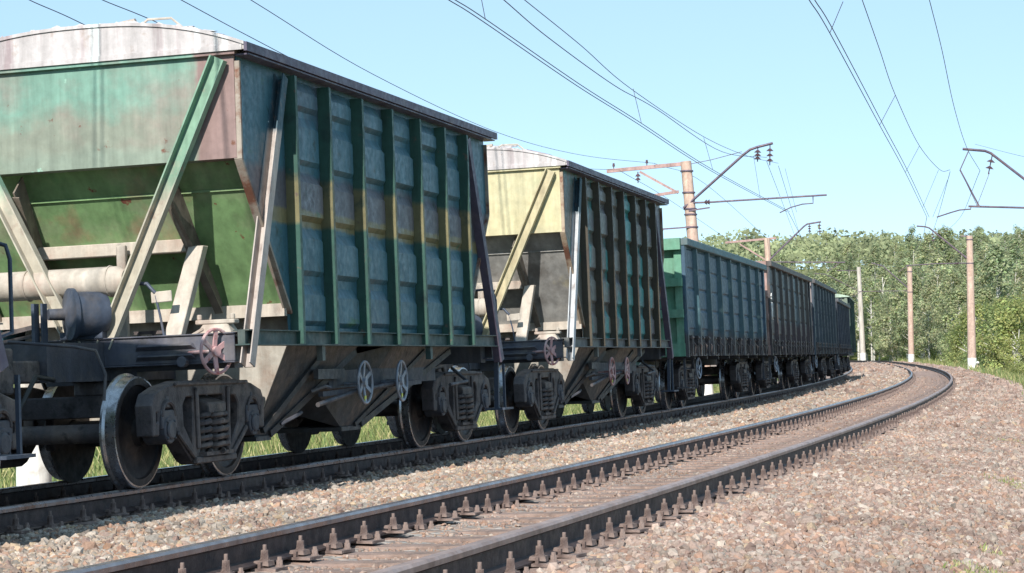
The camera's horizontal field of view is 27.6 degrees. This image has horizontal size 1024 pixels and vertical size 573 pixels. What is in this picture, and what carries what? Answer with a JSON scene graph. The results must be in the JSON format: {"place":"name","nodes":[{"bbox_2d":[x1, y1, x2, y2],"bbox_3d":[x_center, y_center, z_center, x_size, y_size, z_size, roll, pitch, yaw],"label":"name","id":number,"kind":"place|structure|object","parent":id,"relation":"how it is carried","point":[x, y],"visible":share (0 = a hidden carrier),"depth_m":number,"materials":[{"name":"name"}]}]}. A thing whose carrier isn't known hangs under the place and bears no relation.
{"place":"outdoors","nodes":[
{"label":"outdoors","id":0,"kind":"place"},
{"bbox_2d":[0,384,719,487],"bbox_3d":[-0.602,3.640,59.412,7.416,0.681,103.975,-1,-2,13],"label":"meadow grass","id":1,"kind":"structure","parent":0,"point":[372,431],"depth_m":43.68,"materials":[{"name":"plant"}]},
{"bbox_2d":[1,268,936,487],"bbox_3d":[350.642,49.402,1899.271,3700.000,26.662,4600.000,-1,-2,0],"label":"ground","id":2,"kind":"structure","parent":0,"point":[854,356],"depth_m":323.87,"materials":[{"name":"plant"}]},
{"bbox_2d":[16,383,51,485],"bbox_3d":[-5.619,0.907,24.486,0.410,5.350,0.410,-1,-2,15],"label":"catenary post","id":3,"kind":"object","parent":2,"relation":"on","point":[32,470],"depth_m":24.27,"materials":[{"name":"grey concrete"}]},
{"bbox_2d":[0,362,1023,572],"bbox_3d":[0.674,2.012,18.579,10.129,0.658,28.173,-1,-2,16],"label":"ballast stones","id":4,"kind":"object","parent":2,"relation":"on","point":[938,471],"visible":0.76,"depth_m":15.51,"materials":[{"name":"gravel"}]},
{"bbox_2d":[33,521,98,527],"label":"railway sleeper","id":5,"kind":"object","parent":4,"relation":"on","point":[86,523],"visible":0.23,"depth_m":16.64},
{"bbox_2d":[237,566,546,572],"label":"railway sleeper","id":6,"kind":"object","parent":4,"relation":"on","point":[531,569],"visible":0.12,"depth_m":11.53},
{"bbox_2d":[0,381,805,506],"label":"railway rail","id":7,"kind":"object","parent":4,"relation":"on","point":[16,495],"visible":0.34,"depth_m":25.33,"materials":[{"name":"metal"}]},
{"bbox_2d":[0,242,35,463],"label":"hopper wagon","id":8,"kind":"object","parent":7,"relation":"on","point":[10,426],"visible":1,"depth_m":14.76,"materials":[{"name":"teal paint"}]},
{"bbox_2d":[0,17,513,489],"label":"hopper wagon","id":9,"kind":"object","parent":7,"relation":"on","point":[223,248],"visible":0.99,"depth_m":19.40,"materials":[{"name":"teal paint"}]},
{"bbox_2d":[385,144,678,438],"bbox_3d":[0.308,0.120,34.389,3.310,4.354,12.200,-3,-2,14],"label":"hopper wagon","id":10,"kind":"object","parent":7,"relation":"on","point":[576,255],"visible":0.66,"depth_m":31.20,"materials":[{"name":"green paint"}]},
{"bbox_2d":[581,238,768,413],"bbox_3d":[3.469,1.019,46.901,3.269,3.328,14.160,-3,-2,14],"label":"gondola wagon","id":11,"kind":"object","parent":7,"relation":"on","point":[716,303],"visible":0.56,"depth_m":43.43,"materials":[{"name":"metal"}]},
{"bbox_2d":[695,261,813,396],"bbox_3d":[6.641,1.361,60.467,3.269,3.488,14.100,-3,-2,13],"label":"gondola wagon","id":12,"kind":"object","parent":7,"relation":"on","point":[788,312],"visible":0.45,"depth_m":57.97,"materials":[{"name":"metal"}]},
{"bbox_2d":[770,279,838,386],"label":"gondola wagon","id":13,"kind":"object","parent":7,"relation":"on","point":[823,317],"visible":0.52,"depth_m":72.04,"materials":[{"name":"metal"}]},
{"bbox_2d":[777,298,851,380],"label":"gondola wagon","id":14,"kind":"object","parent":7,"relation":"on","point":[843,327],"visible":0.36,"depth_m":85.60,"materials":[{"name":"metal"}]},
{"bbox_2d":[824,294,855,376],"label":"covered wagon","id":15,"kind":"object","parent":7,"relation":"on","point":[849,300],"visible":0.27,"depth_m":97.17,"materials":[{"name":"paint"}]},
{"bbox_2d":[274,555,624,567],"bbox_3d":[-0.552,1.663,11.992,2.720,0.202,0.280,-3,-2,17],"label":"railway sleeper","id":16,"kind":"object","parent":4,"relation":"on","point":[347,563],"visible":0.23,"depth_m":12.04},
{"bbox_2d":[307,547,618,558],"bbox_3d":[-0.401,1.679,12.510,2.720,0.202,0.280,-3,-2,17],"label":"railway sleeper","id":17,"kind":"object","parent":4,"relation":"on","point":[392,555],"visible":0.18,"depth_m":12.54,"materials":[{"name":"concrete"}]},
{"bbox_2d":[55,361,915,572],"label":"railway rail","id":18,"kind":"object","parent":4,"relation":"on","point":[264,549],"visible":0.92,"depth_m":14.61,"materials":[{"name":"metal"}]},
{"bbox_2d":[343,539,632,549],"bbox_3d":[-0.251,1.694,13.028,2.720,0.202,0.280,-3,-2,16],"label":"railway sleeper","id":19,"kind":"object","parent":4,"relation":"on","point":[405,546],"visible":0.14,"depth_m":13.08,"materials":[{"name":"concrete"}]},
{"bbox_2d":[371,531,664,542],"bbox_3d":[-0.101,1.710,13.546,2.720,0.202,0.280,-3,-2,16],"label":"railway sleeper","id":20,"kind":"object","parent":4,"relation":"on","point":[451,539],"visible":0.15,"depth_m":13.57,"materials":[{"name":"concrete"}]},
{"bbox_2d":[411,524,665,535],"bbox_3d":[0.049,1.726,14.063,2.720,0.202,0.280,-3,-2,16],"label":"railway sleeper","id":21,"kind":"object","parent":4,"relation":"on","point":[491,531],"visible":0.1,"depth_m":14.04,"materials":[{"name":"concrete"}]},
{"bbox_2d":[458,512,698,522],"bbox_3d":[0.347,1.758,15.100,2.720,0.202,0.280,-3,-2,16],"label":"railway sleeper","id":22,"kind":"object","parent":4,"relation":"on","point":[524,519],"visible":0.12,"depth_m":15.12,"materials":[{"name":"concrete"}]},
{"bbox_2d":[478,507,713,516],"bbox_3d":[0.495,1.773,15.618,2.720,0.202,0.280,-3,-2,15],"label":"railway sleeper","id":23,"kind":"object","parent":4,"relation":"on","point":[533,514],"visible":0.1,"depth_m":15.63,"materials":[{"name":"concrete"}]},
{"bbox_2d":[494,502,729,510],"bbox_3d":[0.643,1.789,16.137,2.720,0.202,0.280,-3,-2,15],"label":"railway sleeper","id":24,"kind":"object","parent":4,"relation":"on","point":[578,508],"visible":0.12,"depth_m":16.12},
{"bbox_2d":[511,498,725,505],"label":"railway sleeper","id":25,"kind":"object","parent":4,"relation":"on","point":[574,503],"visible":0.12,"depth_m":16.71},
{"bbox_2d":[558,492,750,501],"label":"railway sleeper","id":26,"kind":"object","parent":4,"relation":"on","point":[609,498],"visible":0.09,"depth_m":17.15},
{"bbox_2d":[547,488,763,496],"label":"railway sleeper","id":27,"kind":"object","parent":4,"relation":"on","point":[628,494],"visible":0.1,"depth_m":17.70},
{"bbox_2d":[370,360,956,572],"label":"railway rail","id":28,"kind":"object","parent":4,"relation":"on","point":[541,543],"visible":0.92,"depth_m":13.73,"materials":[{"name":"metal"}]},
{"bbox_2d":[554,484,777,492],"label":"railway sleeper","id":29,"kind":"object","parent":4,"relation":"on","point":[627,490],"visible":0.07,"depth_m":18.21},
{"bbox_2d":[596,482,759,488],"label":"railway sleeper","id":30,"kind":"object","parent":4,"relation":"on","point":[638,486],"visible":0.1,"depth_m":18.73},
{"bbox_2d":[609,478,776,484],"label":"railway sleeper","id":31,"kind":"object","parent":4,"relation":"on","point":[660,482],"visible":0.07,"depth_m":19.24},
{"bbox_2d":[607,474,795,480],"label":"railway sleeper","id":32,"kind":"object","parent":4,"relation":"on","point":[663,479],"visible":0.07,"depth_m":19.80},
{"bbox_2d":[681,458,750,460],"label":"railway sleeper","id":33,"kind":"object","parent":4,"relation":"on","point":[727,459],"visible":0.07,"depth_m":23.43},
{"bbox_2d":[663,464,812,471],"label":"railway sleeper","id":34,"kind":"object","parent":4,"relation":"on","point":[692,470],"visible":0.1,"depth_m":21.30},
{"bbox_2d":[660,462,816,468],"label":"railway sleeper","id":35,"kind":"object","parent":4,"relation":"on","point":[701,467],"visible":0.06,"depth_m":21.83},
{"bbox_2d":[677,458,829,463],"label":"railway sleeper","id":36,"kind":"object","parent":4,"relation":"on","point":[737,461],"visible":0.16,"depth_m":22.93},
{"bbox_2d":[699,370,849,403],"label":"railway sleepers","id":37,"kind":"object","parent":4,"relation":"on","point":[808,382],"visible":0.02,"depth_m":86.93},
{"bbox_2d":[0,367,853,532],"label":"railway rail","id":38,"kind":"object","parent":37,"relation":"on","point":[18,518],"visible":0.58,"depth_m":21.29,"materials":[{"name":"metal"}]},
{"bbox_2d":[581,361,1023,437],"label":"ballast stones","id":39,"kind":"object","parent":4,"relation":"on","point":[976,399],"visible":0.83,"depth_m":45.39,"materials":[{"name":"gravel"}]},
{"bbox_2d":[850,362,942,375],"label":"railway sleepers","id":40,"kind":"object","parent":4,"relation":"on","point":[926,373],"visible":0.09,"depth_m":116.71},
{"bbox_2d":[928,406,1023,572],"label":"weeds","id":41,"kind":"object","parent":4,"relation":"on","point":[983,550],"visible":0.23,"depth_m":12.46,"materials":[{"name":"green plant"}]},
{"bbox_2d":[607,142,826,394],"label":"catenary post","id":42,"kind":"object","parent":2,"relation":"on","point":[689,206],"visible":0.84,"depth_m":73.94,"materials":[{"name":"concrete"}]},
{"bbox_2d":[181,0,612,169],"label":"overhead wire","id":43,"kind":"object","parent":42,"relation":"attached to","point":[276,50],"visible":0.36,"depth_m":33.63,"materials":[{"name":"grey metal"}]},
{"bbox_2d":[251,0,647,162],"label":"overhead wire","id":44,"kind":"object","parent":42,"relation":"attached to","point":[410,93],"visible":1,"depth_m":43.21,"materials":[{"name":"grey metal"}]},
{"bbox_2d":[449,0,786,211],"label":"overhead wire","id":45,"kind":"object","parent":42,"relation":"attached to","point":[594,96],"visible":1,"depth_m":38.62,"materials":[{"name":"grey metal"}]},
{"bbox_2d":[455,0,789,211],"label":"overhead wire","id":46,"kind":"object","parent":42,"relation":"attached to","point":[597,95],"visible":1,"depth_m":38.21,"materials":[{"name":"grey metal"}]},
{"bbox_2d":[504,0,766,157],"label":"overhead wire","id":47,"kind":"object","parent":42,"relation":"attached to","point":[610,82],"visible":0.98,"depth_m":40.36,"materials":[{"name":"grey metal"}]},
{"bbox_2d":[525,0,775,162],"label":"overhead wire","id":48,"kind":"object","parent":42,"relation":"attached to","point":[626,85],"visible":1,"depth_m":42.22,"materials":[{"name":"grey metal"}]},
{"bbox_2d":[725,221,844,271],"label":"catenary post","id":49,"kind":"object","parent":2,"relation":"on","point":[767,251],"visible":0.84,"depth_m":134.96,"materials":[{"name":"metal"}]},
{"bbox_2d":[813,271,837,289],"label":"birch tree","id":50,"kind":"object","parent":2,"relation":"on","point":[825,280],"visible":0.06,"depth_m":341.99,"materials":[{"name":"green plant"}]},
{"bbox_2d":[819,233,833,268],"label":"birch tree","id":51,"kind":"object","parent":2,"relation":"on","point":[826,239],"visible":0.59,"depth_m":410.90,"materials":[{"name":"green plant"}]},
{"bbox_2d":[824,253,848,284],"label":"birch tree","id":52,"kind":"object","parent":2,"relation":"on","point":[835,258],"visible":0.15,"depth_m":380.02,"materials":[{"name":"green plant"}]},
{"bbox_2d":[814,267,865,359],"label":"catenary post","id":53,"kind":"object","parent":2,"relation":"on","point":[861,328],"visible":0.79,"depth_m":284.76,"materials":[{"name":"grey concrete"}]},
{"bbox_2d":[827,260,855,300],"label":"birch tree","id":54,"kind":"object","parent":2,"relation":"on","point":[837,275],"visible":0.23,"depth_m":360.77,"materials":[{"name":"green plant"}]},
{"bbox_2d":[840,278,857,358],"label":"birch tree","id":55,"kind":"object","parent":2,"relation":"on","point":[843,289],"visible":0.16,"depth_m":339.69,"materials":[{"name":"green plant"}]},
{"bbox_2d":[683,225,1017,354],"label":"wood","id":56,"kind":"object","parent":2,"relation":"on","point":[800,252],"visible":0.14,"depth_m":410.76,"materials":[{"name":"plant"}]},
{"bbox_2d":[843,252,857,282],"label":"birch tree","id":57,"kind":"object","parent":2,"relation":"on","point":[848,263],"visible":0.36,"depth_m":385.06,"materials":[{"name":"green plant"}]},
{"bbox_2d":[841,242,861,274],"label":"birch tree","id":58,"kind":"object","parent":2,"relation":"on","point":[846,249],"visible":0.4,"depth_m":391.33,"materials":[{"name":"green plant"}]},
{"bbox_2d":[844,261,872,359],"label":"birch tree","id":59,"kind":"object","parent":2,"relation":"on","point":[863,281],"visible":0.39,"depth_m":311.06,"materials":[{"name":"green plant"}]},
{"bbox_2d":[857,279,882,360],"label":"birch tree","id":60,"kind":"object","parent":2,"relation":"on","point":[866,298],"visible":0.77,"depth_m":292.63,"materials":[{"name":"green plant"}]},
{"bbox_2d":[863,286,881,360],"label":"birch tree","id":61,"kind":"object","parent":2,"relation":"on","point":[874,302],"visible":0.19,"depth_m":308.20,"materials":[{"name":"green plant"}]},
{"bbox_2d":[861,242,892,307],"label":"birch tree","id":62,"kind":"object","parent":2,"relation":"on","point":[874,251],"visible":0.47,"depth_m":364.89,"materials":[{"name":"green plant"}]},
{"bbox_2d":[864,293,895,360],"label":"birch tree","id":63,"kind":"object","parent":2,"relation":"on","point":[867,345],"visible":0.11,"depth_m":312.43,"materials":[{"name":"green plant"}]},
{"bbox_2d":[870,267,890,355],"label":"birch tree","id":64,"kind":"object","parent":2,"relation":"on","point":[881,275],"visible":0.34,"depth_m":332.77,"materials":[{"name":"green plant"}]},
{"bbox_2d":[853,262,914,361],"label":"catenary post","id":65,"kind":"object","parent":2,"relation":"on","point":[909,286],"visible":0.86,"depth_m":224.81,"materials":[{"name":"concrete"}]},
{"bbox_2d":[872,298,905,360],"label":"birch tree","id":66,"kind":"object","parent":2,"relation":"on","point":[877,343],"visible":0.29,"depth_m":288.82,"materials":[{"name":"green plant"}]},
{"bbox_2d":[887,241,898,270],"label":"birch tree","id":67,"kind":"object","parent":2,"relation":"on","point":[894,250],"visible":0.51,"depth_m":392.32,"materials":[{"name":"green plant"}]},
{"bbox_2d":[879,290,914,359],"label":"birch tree","id":68,"kind":"object","parent":2,"relation":"on","point":[887,337],"visible":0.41,"depth_m":281.51,"materials":[{"name":"green plant"}]},
{"bbox_2d":[881,257,923,359],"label":"birch tree","id":69,"kind":"object","parent":2,"relation":"on","point":[896,301],"visible":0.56,"depth_m":277.49,"materials":[{"name":"green plant"}]},
{"bbox_2d":[891,298,925,357],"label":"birch tree","id":70,"kind":"object","parent":2,"relation":"on","point":[900,328],"visible":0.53,"depth_m":270.50,"materials":[{"name":"green plant"}]},
{"bbox_2d":[899,240,924,279],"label":"birch tree","id":71,"kind":"object","parent":2,"relation":"on","point":[908,253],"visible":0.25,"depth_m":359.02,"materials":[{"name":"green plant"}]},
{"bbox_2d":[901,224,923,270],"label":"birch tree","id":72,"kind":"object","parent":2,"relation":"on","point":[911,231],"visible":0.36,"depth_m":372.79,"materials":[{"name":"green plant"}]},
{"bbox_2d":[913,279,937,359],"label":"birch tree","id":73,"kind":"object","parent":2,"relation":"on","point":[922,344],"visible":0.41,"depth_m":248.19,"materials":[{"name":"green plant"}]},
{"bbox_2d":[914,334,937,359],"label":"bush","id":74,"kind":"object","parent":2,"relation":"on","point":[924,352],"visible":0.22,"depth_m":252.35,"materials":[{"name":"green plant"}]},
{"bbox_2d":[917,238,943,275],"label":"birch tree","id":75,"kind":"object","parent":2,"relation":"on","point":[927,258],"visible":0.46,"depth_m":350.89,"materials":[{"name":"green plant"}]},
{"bbox_2d":[916,231,945,279],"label":"birch tree","id":76,"kind":"object","parent":2,"relation":"on","point":[923,247],"visible":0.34,"depth_m":347.78,"materials":[{"name":"green plant"}]},
{"bbox_2d":[919,266,948,360],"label":"birch tree","id":77,"kind":"object","parent":2,"relation":"on","point":[927,294],"visible":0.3,"depth_m":242.33,"materials":[{"name":"green plant"}]},
{"bbox_2d":[920,250,950,298],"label":"birch tree","id":78,"kind":"object","parent":2,"relation":"on","point":[937,260],"visible":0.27,"depth_m":265.24,"materials":[{"name":"green plant"}]},
{"bbox_2d":[900,225,976,368],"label":"catenary post","id":79,"kind":"object","parent":2,"relation":"on","point":[971,340],"visible":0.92,"depth_m":144.86,"materials":[{"name":"concrete"}]},
{"bbox_2d":[927,225,962,267],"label":"birch tree","id":80,"kind":"object","parent":2,"relation":"on","point":[947,237],"visible":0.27,"depth_m":354.16,"materials":[{"name":"green plant"}]},
{"bbox_2d":[928,264,965,347],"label":"birch tree","id":81,"kind":"object","parent":2,"relation":"on","point":[936,293],"visible":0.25,"depth_m":223.33,"materials":[{"name":"green plant"}]},
{"bbox_2d":[934,269,965,348],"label":"birch tree","id":82,"kind":"object","parent":2,"relation":"on","point":[948,286],"visible":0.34,"depth_m":219.83,"materials":[{"name":"green plant"}]},
{"bbox_2d":[935,287,966,358],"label":"birch tree","id":83,"kind":"object","parent":2,"relation":"on","point":[958,295],"visible":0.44,"depth_m":206.63,"materials":[{"name":"green plant"}]},
{"bbox_2d":[941,322,967,361],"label":"bush","id":84,"kind":"object","parent":2,"relation":"on","point":[949,336],"visible":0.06,"depth_m":191.08,"materials":[{"name":"green plant"}]},
{"bbox_2d":[893,356,1023,411],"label":"verge grass","id":85,"kind":"structure","parent":2,"relation":"on","point":[1010,375],"depth_m":122.38,"materials":[{"name":"plant"}]},
{"bbox_2d":[950,248,966,270],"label":"birch tree","id":86,"kind":"object","parent":2,"relation":"on","point":[963,252],"visible":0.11,"depth_m":336.70,"materials":[{"name":"green plant"}]},
{"bbox_2d":[947,295,993,363],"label":"bush","id":87,"kind":"object","parent":2,"relation":"on","point":[963,321],"visible":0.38,"depth_m":175.49,"materials":[{"name":"green plant"}]},
{"bbox_2d":[963,232,984,257],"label":"birch tree","id":88,"kind":"object","parent":2,"relation":"on","point":[976,240],"visible":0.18,"depth_m":357.64,"materials":[{"name":"green plant"}]},
{"bbox_2d":[956,263,995,319],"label":"birch tree","id":89,"kind":"object","parent":2,"relation":"on","point":[975,273],"visible":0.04,"depth_m":212.82,"materials":[{"name":"green plant"}]},
{"bbox_2d":[937,148,1023,217],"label":"catenary post","id":90,"kind":"object","parent":2,"relation":"on","point":[999,160],"visible":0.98,"depth_m":72.62,"materials":[{"name":"metal"}]},
{"bbox_2d":[862,0,947,171],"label":"overhead wire","id":91,"kind":"object","parent":90,"relation":"attached to","point":[891,85],"visible":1,"depth_m":44.87,"materials":[{"name":"grey metal"}]},
{"bbox_2d":[929,0,979,169],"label":"overhead wire","id":92,"kind":"object","parent":90,"relation":"attached to","point":[947,78],"visible":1,"depth_m":47.29,"materials":[{"name":"grey metal"}]},
{"bbox_2d":[965,285,997,327],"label":"birch tree","id":93,"kind":"object","parent":2,"relation":"on","point":[987,293],"visible":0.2,"depth_m":198.81,"materials":[{"name":"green plant"}]},
{"bbox_2d":[960,301,1020,367],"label":"bush","id":94,"kind":"object","parent":2,"relation":"on","point":[989,317],"visible":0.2,"depth_m":162.98,"materials":[{"name":"green plant"}]},
{"bbox_2d":[966,254,1015,322],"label":"birch tree","id":95,"kind":"object","parent":2,"relation":"on","point":[981,280],"visible":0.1,"depth_m":205.21,"materials":[{"name":"green plant"}]},
{"bbox_2d":[966,298,1023,369],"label":"bush","id":96,"kind":"object","parent":2,"relation":"on","point":[1008,314],"visible":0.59,"depth_m":159.03,"materials":[{"name":"green plant"}]},
{"bbox_2d":[977,241,1022,317],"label":"birch tree","id":97,"kind":"object","parent":2,"relation":"on","point":[995,255],"visible":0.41,"depth_m":201.28,"materials":[{"name":"green plant"}]},
{"bbox_2d":[977,319,1023,370],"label":"bush","id":98,"kind":"object","parent":2,"relation":"on","point":[1009,333],"visible":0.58,"depth_m":157.48,"materials":[{"name":"green plant"}]},
{"bbox_2d":[983,290,1023,356],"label":"bush","id":99,"kind":"object","parent":2,"relation":"on","point":[999,301],"visible":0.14,"depth_m":175.72,"materials":[{"name":"green plant"}]},
{"bbox_2d":[991,260,1021,299],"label":"birch tree","id":100,"kind":"object","parent":2,"relation":"on","point":[1015,288],"visible":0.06,"depth_m":226.88,"materials":[{"name":"green plant"}]},
{"bbox_2d":[997,334,1023,372],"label":"bush","id":101,"kind":"object","parent":2,"relation":"on","point":[1008,345],"visible":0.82,"depth_m":139.13,"materials":[{"name":"green plant"}]},
{"bbox_2d":[1005,264,1023,296],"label":"birch tree","id":102,"kind":"object","parent":2,"relation":"on","point":[1021,274],"visible":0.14,"depth_m":232.05,"materials":[{"name":"green plant"}]},
{"bbox_2d":[1006,234,1023,273],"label":"birch tree","id":103,"kind":"object","parent":2,"relation":"on","point":[1012,252],"visible":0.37,"depth_m":311.80,"materials":[{"name":"green plant"}]},
{"bbox_2d":[1008,228,1023,263],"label":"birch tree","id":104,"kind":"object","parent":2,"relation":"on","point":[1022,236],"visible":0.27,"depth_m":343.35,"materials":[{"name":"green plant"}]},
{"bbox_2d":[0,0,1023,268],"label":"sky","id":105,"kind":"structure","parent":0,"point":[742,75],"materials":[{"name":"blue"}]},
{"bbox_3d":[5.160,-4.283,33.162,0.230,0.506,0.011,-1,-2,0],"label":"dropper","id":106,"kind":"object","parent":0,"visible":0},
{"bbox_2d":[809,0,926,216],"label":"overhead wire","id":107,"kind":"object","parent":106,"relation":"hanging from","point":[862,93],"visible":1,"depth_m":38.76,"materials":[{"name":"grey metal"}]},
{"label":"dropper","id":108,"kind":"object","parent":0,"visible":0},
{"bbox_2d":[814,0,928,215],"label":"overhead wire","id":109,"kind":"object","parent":108,"relation":"hanging from","point":[865,91],"visible":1,"depth_m":38.64,"materials":[{"name":"grey metal"}]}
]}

